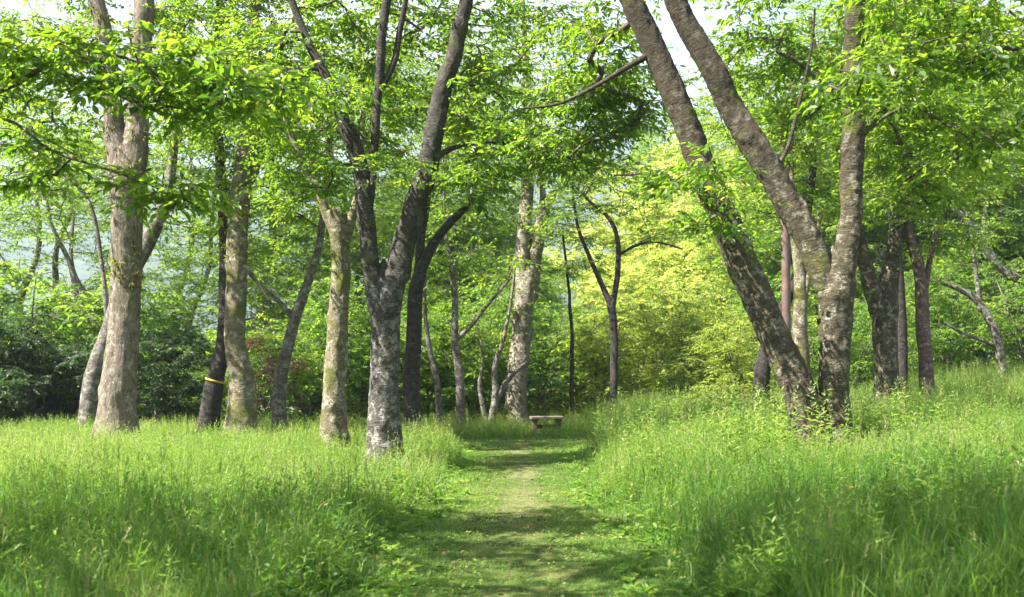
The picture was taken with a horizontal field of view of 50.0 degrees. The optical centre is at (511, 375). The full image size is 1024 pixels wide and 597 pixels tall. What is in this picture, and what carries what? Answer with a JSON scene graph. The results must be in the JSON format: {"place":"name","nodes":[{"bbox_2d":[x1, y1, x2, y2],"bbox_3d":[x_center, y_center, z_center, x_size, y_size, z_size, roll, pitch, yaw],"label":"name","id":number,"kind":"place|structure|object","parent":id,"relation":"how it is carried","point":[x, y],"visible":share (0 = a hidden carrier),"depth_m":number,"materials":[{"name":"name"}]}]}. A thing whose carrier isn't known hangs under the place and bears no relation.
{"place":"outdoors","nodes":[
{"label":"outdoors","id":0,"kind":"place"},
{"bbox_2d":[0,120,733,352],"bbox_3d":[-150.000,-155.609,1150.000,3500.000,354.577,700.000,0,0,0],"label":"hills","id":1,"kind":"structure","parent":0,"point":[82,274],"depth_m":1006.19,"materials":[{"name":"green plant"}]},
{"bbox_2d":[0,367,1023,596],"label":"tall grass","id":2,"kind":"structure","parent":0,"point":[1003,555],"depth_m":7.37,"materials":[{"name":"green plant"}]},
{"bbox_2d":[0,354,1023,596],"bbox_3d":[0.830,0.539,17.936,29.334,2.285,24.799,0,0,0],"label":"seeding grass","id":3,"kind":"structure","parent":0,"point":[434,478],"depth_m":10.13,"materials":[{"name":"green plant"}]},
{"bbox_2d":[0,0,1023,396],"label":"sky","id":4,"kind":"structure","parent":0,"point":[669,34],"materials":[{"name":"white"}]},
{"bbox_2d":[323,436,717,596],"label":"mown grass","id":5,"kind":"structure","parent":0,"point":[597,512],"depth_m":9.39,"materials":[{"name":"green plant"}]},
{"bbox_2d":[54,151,1019,596],"bbox_3d":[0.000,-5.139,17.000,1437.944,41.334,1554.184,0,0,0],"label":"ground","id":6,"kind":"structure","parent":0,"point":[526,557],"depth_m":9.46,"materials":[{"name":"green plant"}]},
{"bbox_2d":[0,308,53,426],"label":"leafy shrub","id":7,"kind":"object","parent":6,"relation":"on","point":[9,322],"visible":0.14,"depth_m":26.31,"materials":[{"name":"green plant"}]},
{"bbox_2d":[0,312,90,425],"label":"leafy shrub","id":8,"kind":"object","parent":6,"relation":"on","point":[21,403],"visible":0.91,"depth_m":25.09,"materials":[{"name":"green plant"}]},
{"bbox_2d":[17,335,143,425],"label":"leafy shrub","id":9,"kind":"object","parent":6,"relation":"on","point":[75,403],"visible":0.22,"depth_m":26.34,"materials":[{"name":"green plant"}]},
{"bbox_2d":[0,81,161,414],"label":"tall tree","id":10,"kind":"object","parent":6,"relation":"on","point":[55,271],"visible":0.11,"depth_m":36.57,"materials":[{"name":"green plant"}]},
{"bbox_2d":[0,251,184,429],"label":"leafy shrub","id":11,"kind":"object","parent":6,"relation":"on","point":[11,279],"visible":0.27,"depth_m":28.39,"materials":[{"name":"green plant"}]},
{"bbox_2d":[2,268,185,422],"bbox_3d":[-11.575,-0.178,30.181,5.519,5.603,6.214,0,0,41],"label":"leafy shrub","id":12,"kind":"object","parent":6,"relation":"on","point":[152,306],"visible":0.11,"depth_m":29.28,"materials":[{"name":"green plant"}]},
{"bbox_2d":[0,102,230,345],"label":"tall tree","id":13,"kind":"object","parent":6,"relation":"on","point":[69,258],"visible":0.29,"depth_m":33.97,"materials":[{"name":"green plant"}]},
{"bbox_2d":[50,318,208,425],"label":"leafy shrub","id":14,"kind":"object","parent":6,"relation":"on","point":[143,339],"visible":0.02,"depth_m":32.09,"materials":[{"name":"green plant"}]},
{"bbox_2d":[0,0,261,430],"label":"leaning tree","id":15,"kind":"object","parent":6,"relation":"on","point":[88,404],"visible":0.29,"depth_m":23.52,"materials":[{"name":"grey plant"}]},
{"bbox_2d":[0,0,276,442],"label":"forked tree","id":16,"kind":"object","parent":6,"relation":"on","point":[126,145],"visible":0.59,"depth_m":19.86,"materials":[{"name":"beige plant"}]},
{"bbox_2d":[0,18,347,243],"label":"tree foliage","id":17,"kind":"object","parent":6,"relation":"on","point":[231,85],"visible":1,"depth_m":8.90,"materials":[{"name":"green plant"}]},
{"bbox_2d":[138,317,214,388],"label":"tree","id":18,"kind":"object","parent":6,"relation":"on","point":[182,330],"depth_m":42.35,"materials":[{"name":"green plant"}]},
{"bbox_2d":[47,96,309,351],"bbox_3d":[-11.232,-3.187,37.843,9.282,13.819,9.598,0,0,-13],"label":"tall tree","id":19,"kind":"object","parent":6,"relation":"on","point":[192,241],"visible":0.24,"depth_m":36.86,"materials":[{"name":"green plant"}]},
{"bbox_2d":[136,323,226,426],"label":"leafy shrub","id":20,"kind":"object","parent":6,"relation":"on","point":[169,354],"visible":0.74,"depth_m":24.84,"materials":[{"name":"green plant"}]},
{"bbox_2d":[137,340,227,426],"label":"leafy shrub","id":21,"kind":"object","parent":6,"relation":"on","point":[199,375],"visible":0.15,"depth_m":27.86,"materials":[{"name":"green plant"}]},
{"bbox_2d":[152,0,278,436],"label":"banded tree","id":22,"kind":"object","parent":6,"relation":"on","point":[211,400],"visible":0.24,"depth_m":22.34,"materials":[{"name":"green plant"}]},
{"bbox_2d":[173,352,296,420],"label":"leafy shrub","id":23,"kind":"object","parent":6,"relation":"on","point":[263,396],"depth_m":35.19,"materials":[{"name":"green plant"}]},
{"bbox_2d":[153,0,363,435],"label":"mossy tree","id":24,"kind":"object","parent":6,"relation":"on","point":[242,403],"visible":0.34,"depth_m":21.36,"materials":[{"name":"green plant"}]},
{"bbox_2d":[173,313,351,425],"bbox_3d":[-6.871,0.237,29.890,4.687,3.847,4.746,0,0,-39],"label":"leafy shrub","id":25,"kind":"object","parent":6,"relation":"on","point":[264,405],"visible":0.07,"depth_m":29.10,"materials":[{"name":"green plant"}]},
{"bbox_2d":[224,334,315,421],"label":"leafy shrub","id":26,"kind":"object","parent":6,"relation":"on","point":[269,363],"visible":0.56,"depth_m":26.42,"materials":[{"name":"green plant"}]},
{"bbox_2d":[195,236,362,414],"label":"tree","id":27,"kind":"object","parent":6,"relation":"on","point":[213,266],"visible":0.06,"depth_m":39.43,"materials":[{"name":"green plant"}]},
{"bbox_2d":[144,41,431,394],"bbox_3d":[-8.043,-4.198,36.952,9.871,14.922,9.583,0,0,-45],"label":"tall tree","id":28,"kind":"object","parent":6,"relation":"on","point":[258,301],"visible":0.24,"depth_m":35.63,"materials":[{"name":"green plant"}]},
{"bbox_2d":[187,70,402,433],"bbox_3d":[-4.543,-2.457,22.995,4.441,7.731,3.002,0,0,0],"label":"slender tree","id":29,"kind":"object","parent":6,"relation":"on","point":[279,411],"visible":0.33,"depth_m":22.90,"materials":[{"name":"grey plant"}]},
{"bbox_2d":[204,300,402,426],"bbox_3d":[-5.164,-0.135,28.119,4.520,3.663,4.464,0,0,-41],"label":"leafy shrub","id":30,"kind":"object","parent":6,"relation":"on","point":[311,387],"visible":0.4,"depth_m":27.47,"materials":[{"name":"green plant"}]},
{"bbox_2d":[225,29,432,449],"bbox_3d":[-3.349,-2.659,20.556,4.228,8.206,3.207,0,0,-28],"label":"stub topped tree","id":31,"kind":"object","parent":6,"relation":"on","point":[340,227],"visible":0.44,"depth_m":19.42,"materials":[{"name":"green plant"}]},
{"bbox_2d":[248,200,431,422],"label":"tree","id":32,"kind":"object","parent":6,"relation":"on","point":[310,243],"visible":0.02,"depth_m":39.77,"materials":[{"name":"green plant"}]},
{"bbox_2d":[258,307,429,423],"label":"leafy shrub","id":33,"kind":"object","parent":6,"relation":"on","point":[311,350],"visible":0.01,"depth_m":33.07,"materials":[{"name":"green plant"}]},
{"bbox_2d":[280,265,441,422],"bbox_3d":[-3.940,-0.580,28.790,4.336,4.402,4.883,0,0,-7],"label":"leafy shrub","id":34,"kind":"object","parent":6,"relation":"on","point":[315,302],"visible":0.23,"depth_m":28.26,"materials":[{"name":"green plant"}]},
{"bbox_2d":[250,32,476,419],"bbox_3d":[-5.665,-5.573,40.396,10.313,15.355,10.664,0,0,18],"label":"tall tree","id":35,"kind":"object","parent":6,"relation":"on","point":[358,270],"visible":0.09,"depth_m":39.20,"materials":[{"name":"green plant"}]},
{"bbox_2d":[139,0,596,467],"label":"central forked tree","id":36,"kind":"object","parent":6,"relation":"on","point":[385,283],"visible":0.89,"depth_m":16.16,"materials":[{"name":"green plant"}]},
{"bbox_2d":[295,161,504,312],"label":"tree","id":37,"kind":"object","parent":6,"relation":"on","point":[380,193],"visible":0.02,"depth_m":42.80,"materials":[{"name":"green plant"}]},
{"bbox_2d":[348,280,465,415],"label":"leafy shrub","id":38,"kind":"object","parent":6,"relation":"on","point":[405,310],"visible":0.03,"depth_m":34.68,"materials":[{"name":"green plant"}]},
{"bbox_2d":[283,0,570,411],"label":"tall tree","id":39,"kind":"object","parent":6,"relation":"on","point":[400,205],"visible":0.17,"depth_m":37.70,"materials":[{"name":"green plant"}]},
{"bbox_2d":[384,253,475,426],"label":"spindly tree","id":40,"kind":"object","parent":6,"relation":"on","point":[437,388],"visible":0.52,"depth_m":26.94,"materials":[{"name":"green plant"}]},
{"bbox_2d":[362,295,506,420],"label":"leafy shrub","id":41,"kind":"object","parent":6,"relation":"on","point":[439,340],"visible":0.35,"depth_m":29.37,"materials":[{"name":"green plant"}]},
{"bbox_2d":[363,288,527,415],"bbox_3d":[-2.153,-0.643,36.018,5.650,4.579,5.580,0,0,14],"label":"leafy shrub","id":42,"kind":"object","parent":6,"relation":"on","point":[403,314],"visible":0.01,"depth_m":35.53,"materials":[{"name":"green plant"}]},
{"bbox_2d":[383,170,543,434],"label":"branching tree","id":43,"kind":"object","parent":6,"relation":"on","point":[456,337],"visible":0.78,"depth_m":26.45,"materials":[{"name":"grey plant"}]},
{"bbox_2d":[379,185,570,363],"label":"tree","id":44,"kind":"object","parent":6,"relation":"on","point":[502,230],"visible":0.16,"depth_m":38.81,"materials":[{"name":"green plant"}]},
{"bbox_2d":[399,300,555,420],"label":"leafy shrub","id":45,"kind":"object","parent":6,"relation":"on","point":[489,353],"visible":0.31,"depth_m":30.50,"materials":[{"name":"green plant"}]},
{"bbox_2d":[399,33,556,433],"bbox_3d":[-0.619,-2.777,23.196,3.609,8.562,2.930,0,0,0],"label":"shaded tree","id":46,"kind":"object","parent":6,"relation":"on","point":[411,373],"visible":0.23,"depth_m":23.33,"materials":[{"name":"green plant"}]},
{"bbox_2d":[444,269,545,424],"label":"twisted tree","id":47,"kind":"object","parent":6,"relation":"on","point":[497,393],"visible":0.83,"depth_m":28.47,"materials":[{"name":"green plant"}]},
{"bbox_2d":[390,39,602,400],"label":"tall tree","id":48,"kind":"object","parent":6,"relation":"on","point":[534,197],"visible":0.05,"depth_m":51.60,"materials":[{"name":"green plant"}]},
{"bbox_2d":[439,274,574,410],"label":"leafy shrub","id":49,"kind":"object","parent":6,"relation":"on","point":[484,291],"visible":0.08,"depth_m":34.07,"materials":[{"name":"green plant"}]},
{"bbox_2d":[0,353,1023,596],"bbox_3d":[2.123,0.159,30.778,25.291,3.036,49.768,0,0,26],"label":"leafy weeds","id":50,"kind":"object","parent":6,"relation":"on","point":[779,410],"visible":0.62,"depth_m":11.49,"materials":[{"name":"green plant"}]},
{"bbox_2d":[338,438,689,596],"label":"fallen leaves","id":51,"kind":"object","parent":6,"relation":"on","point":[507,572],"visible":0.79,"depth_m":9.43,"materials":[{"name":"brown plant"}]},
{"bbox_2d":[472,234,572,353],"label":"hillside tree","id":52,"kind":"object","parent":6,"relation":"on","point":[544,256],"visible":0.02,"depth_m":65.42,"materials":[{"name":"green plant"}]},
{"bbox_2d":[486,253,575,335],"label":"tree","id":53,"kind":"object","parent":6,"relation":"on","point":[558,290],"visible":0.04,"depth_m":47.25,"materials":[{"name":"green plant"}]},
{"bbox_2d":[529,416,563,435],"bbox_3d":[0.824,1.236,26.201,0.820,0.514,0.525,0,0,-7],"label":"wooden bench","id":54,"kind":"object","parent":6,"relation":"on","point":[534,420],"visible":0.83,"depth_m":26.01,"materials":[{"name":"brown wood"}]},
{"bbox_2d":[471,281,623,415],"bbox_3d":[0.832,-0.527,31.867,4.336,4.402,4.883,0,0,44],"label":"leafy shrub","id":55,"kind":"object","parent":6,"relation":"on","point":[543,380],"visible":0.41,"depth_m":31.66,"materials":[{"name":"green plant"}]},
{"bbox_2d":[420,0,686,426],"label":"pale tree","id":56,"kind":"object","parent":6,"relation":"on","point":[516,387],"visible":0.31,"depth_m":29.25,"materials":[{"name":"green plant"}]},
{"bbox_2d":[539,294,576,396],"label":"tree","id":57,"kind":"object","parent":6,"relation":"on","point":[558,313],"visible":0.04,"depth_m":43.56,"materials":[{"name":"green plant"}]},
{"bbox_2d":[538,221,597,417],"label":"sapling","id":58,"kind":"object","parent":6,"relation":"on","point":[571,383],"visible":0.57,"depth_m":29.96,"materials":[{"name":"green plant"}]},
{"bbox_2d":[500,290,650,409],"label":"leafy shrub","id":59,"kind":"object","parent":6,"relation":"on","point":[576,312],"visible":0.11,"depth_m":35.17,"materials":[{"name":"green plant"}]},
{"bbox_2d":[514,140,684,414],"bbox_3d":[2.321,-2.345,28.428,4.546,7.355,3.928,0,0,0],"label":"dark forked tree","id":60,"kind":"object","parent":6,"relation":"on","point":[612,299],"visible":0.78,"depth_m":28.43,"materials":[{"name":"green plant"}]},
{"bbox_2d":[534,308,668,417],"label":"leafy shrub","id":61,"kind":"object","parent":6,"relation":"on","point":[599,374],"visible":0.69,"depth_m":31.01,"materials":[{"name":"green plant"}]},
{"bbox_2d":[542,197,698,350],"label":"hillside tree","id":62,"kind":"object","parent":6,"relation":"on","point":[584,274],"visible":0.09,"depth_m":61.00,"materials":[{"name":"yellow plant"}]},
{"bbox_2d":[578,295,688,394],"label":"leafy shrub","id":63,"kind":"object","parent":6,"relation":"on","point":[589,306],"visible":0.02,"depth_m":37.12,"materials":[{"name":"green plant"}]},
{"bbox_2d":[567,275,727,399],"bbox_3d":[4.057,-0.924,32.998,4.955,4.399,4.807,0,0,21],"label":"leafy shrub","id":64,"kind":"object","parent":6,"relation":"on","point":[635,338],"visible":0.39,"depth_m":32.72,"materials":[{"name":"green plant"}]},
{"bbox_2d":[576,244,730,363],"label":"hillside tree","id":65,"kind":"object","parent":6,"relation":"on","point":[692,270],"visible":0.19,"depth_m":43.91,"materials":[{"name":"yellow plant"}]},
{"bbox_2d":[564,152,771,362],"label":"hillside tree","id":66,"kind":"object","parent":6,"relation":"on","point":[674,209],"visible":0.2,"depth_m":47.47,"materials":[{"name":"yellow plant"}]},
{"bbox_2d":[623,109,740,253],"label":"hillside tree","id":67,"kind":"object","parent":6,"relation":"on","point":[642,144],"visible":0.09,"depth_m":83.30,"materials":[{"name":"green plant"}]},
{"bbox_2d":[628,293,758,400],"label":"leafy shrub","id":68,"kind":"object","parent":6,"relation":"on","point":[695,375],"visible":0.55,"depth_m":29.80,"materials":[{"name":"green plant"}]},
{"bbox_2d":[649,274,758,388],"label":"leafy shrub","id":69,"kind":"object","parent":6,"relation":"on","point":[721,307],"visible":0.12,"depth_m":36.09,"materials":[{"name":"green plant"}]},
{"bbox_2d":[611,120,818,328],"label":"hillside tree","id":70,"kind":"object","parent":6,"relation":"on","point":[672,155],"visible":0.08,"depth_m":54.08,"materials":[{"name":"green plant"}]},
{"bbox_2d":[679,313,792,400],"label":"leafy shrub","id":71,"kind":"object","parent":6,"relation":"on","point":[722,345],"visible":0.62,"depth_m":26.69,"materials":[{"name":"green plant"}]},
{"bbox_2d":[664,232,813,372],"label":"hillside tree","id":72,"kind":"object","parent":6,"relation":"on","point":[674,266],"visible":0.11,"depth_m":42.64,"materials":[{"name":"green plant"}]},
{"bbox_2d":[499,0,1023,448],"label":"twin stemmed tree","id":73,"kind":"object","parent":6,"relation":"on","point":[831,272],"visible":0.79,"depth_m":13.58,"materials":[{"name":"green plant"}]},
{"bbox_2d":[672,155,864,381],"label":"tree","id":74,"kind":"object","parent":6,"relation":"on","point":[752,234],"visible":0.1,"depth_m":39.21,"materials":[{"name":"green plant"}]},
{"bbox_2d":[716,120,820,314],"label":"hillside tree","id":75,"kind":"object","parent":6,"relation":"on","point":[741,178],"depth_m":56.03,"materials":[{"name":"green plant"}]},
{"bbox_2d":[690,48,865,407],"bbox_3d":[4.792,-2.450,19.976,3.178,7.216,3.133,0,0,31],"label":"background leaning tree","id":76,"kind":"object","parent":6,"relation":"on","point":[762,369],"visible":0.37,"depth_m":20.32,"materials":[{"name":"green plant"}]},
{"bbox_2d":[780,124,790,400],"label":"tree trunk","id":77,"kind":"object","parent":6,"relation":"on","point":[785,276],"visible":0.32,"depth_m":19.73,"materials":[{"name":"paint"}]},
{"bbox_2d":[651,0,926,303],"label":"tall tree","id":78,"kind":"object","parent":6,"relation":"on","point":[758,249],"visible":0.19,"depth_m":35.93,"materials":[{"name":"green plant"}]},
{"bbox_2d":[724,78,868,371],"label":"hidden tree","id":79,"kind":"object","parent":6,"relation":"on","point":[800,299],"visible":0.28,"depth_m":18.93,"materials":[{"name":"green plant"}]},
{"bbox_2d":[723,263,879,387],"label":"leafy shrub","id":80,"kind":"object","parent":6,"relation":"on","point":[810,306],"visible":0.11,"depth_m":33.46,"materials":[{"name":"green plant"}]},
{"bbox_2d":[738,132,948,321],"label":"tree","id":81,"kind":"object","parent":6,"relation":"on","point":[775,255],"visible":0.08,"depth_m":37.19,"materials":[{"name":"green plant"}]},
{"bbox_2d":[791,294,948,395],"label":"leafy shrub","id":82,"kind":"object","parent":6,"relation":"on","point":[861,364],"visible":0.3,"depth_m":26.64,"materials":[{"name":"green plant"}]},
{"bbox_2d":[736,0,1022,375],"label":"tall tree","id":83,"kind":"object","parent":6,"relation":"on","point":[884,240],"visible":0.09,"depth_m":37.41,"materials":[{"name":"green plant"}]},
{"bbox_2d":[827,124,938,396],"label":"shadowed tree","id":84,"kind":"object","parent":6,"relation":"on","point":[902,334],"visible":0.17,"depth_m":23.37,"materials":[{"name":"green plant"}]},
{"bbox_2d":[798,0,991,405],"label":"lichen forked tree","id":85,"kind":"object","parent":6,"relation":"on","point":[881,295],"visible":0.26,"depth_m":20.87,"materials":[{"name":"green plant"}]},
{"bbox_2d":[811,256,984,378],"bbox_3d":[11.979,-1.565,34.165,5.356,4.396,5.424,0,0,38],"label":"leafy shrub","id":86,"kind":"object","parent":6,"relation":"on","point":[861,293],"visible":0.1,"depth_m":33.14,"materials":[{"name":"green plant"}]},
{"bbox_2d":[782,0,1023,198],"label":"tree foliage","id":87,"kind":"object","parent":6,"relation":"on","point":[956,47],"visible":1,"depth_m":9.36,"materials":[{"name":"green plant"}]},
{"bbox_2d":[825,206,987,359],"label":"tree","id":88,"kind":"object","parent":6,"relation":"on","point":[904,243],"visible":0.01,"depth_m":39.60,"materials":[{"name":"green plant"}]},
{"bbox_2d":[801,0,1023,366],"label":"tall tree","id":89,"kind":"object","parent":6,"relation":"on","point":[1001,233],"visible":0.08,"depth_m":35.38,"materials":[{"name":"green plant"}]},
{"bbox_2d":[802,93,1022,339],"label":"hillside tree","id":90,"kind":"object","parent":6,"relation":"on","point":[955,216],"visible":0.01,"depth_m":50.15,"materials":[{"name":"green plant"}]},
{"bbox_2d":[862,123,1023,320],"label":"tree","id":91,"kind":"object","parent":6,"relation":"on","point":[1019,248],"visible":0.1,"depth_m":35.80,"materials":[{"name":"green plant"}]},
{"bbox_2d":[863,88,1023,402],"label":"purplish tree","id":92,"kind":"object","parent":6,"relation":"on","point":[921,272],"visible":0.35,"depth_m":20.93,"materials":[{"name":"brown plant"}]},
{"bbox_2d":[868,79,1023,285],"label":"slanting tree","id":93,"kind":"object","parent":6,"relation":"on","point":[1001,268],"visible":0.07,"depth_m":28.94,"materials":[{"name":"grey plant"}]},
{"bbox_2d":[904,259,1015,377],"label":"leafy shrub","id":94,"kind":"object","parent":6,"relation":"on","point":[955,341],"visible":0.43,"depth_m":28.66,"materials":[{"name":"green plant"}]},
{"bbox_2d":[902,173,1023,378],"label":"bowed tree","id":95,"kind":"object","parent":6,"relation":"on","point":[997,343],"visible":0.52,"depth_m":25.45,"materials":[{"name":"green plant"}]},
{"bbox_2d":[904,80,1023,353],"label":"hillside tree","id":96,"kind":"object","parent":6,"relation":"on","point":[1005,251],"depth_m":49.85,"materials":[{"name":"green plant"}]},
{"bbox_2d":[910,243,1023,371],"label":"leafy shrub","id":97,"kind":"object","parent":6,"relation":"on","point":[991,292],"visible":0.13,"depth_m":33.84,"materials":[{"name":"green plant"}]},
{"bbox_2d":[914,0,1023,276],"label":"tall tree","id":98,"kind":"object","parent":6,"relation":"on","point":[1007,202],"visible":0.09,"depth_m":35.54,"materials":[{"name":"green plant"}]},
{"bbox_2d":[917,148,1023,315],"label":"tree","id":99,"kind":"object","parent":6,"relation":"on","point":[1019,207],"visible":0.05,"depth_m":37.78,"materials":[{"name":"green plant"}]},
{"bbox_2d":[946,251,1023,372],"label":"leafy shrub","id":100,"kind":"object","parent":6,"relation":"on","point":[1017,292],"visible":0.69,"depth_m":28.16,"materials":[{"name":"green plant"}]}
]}

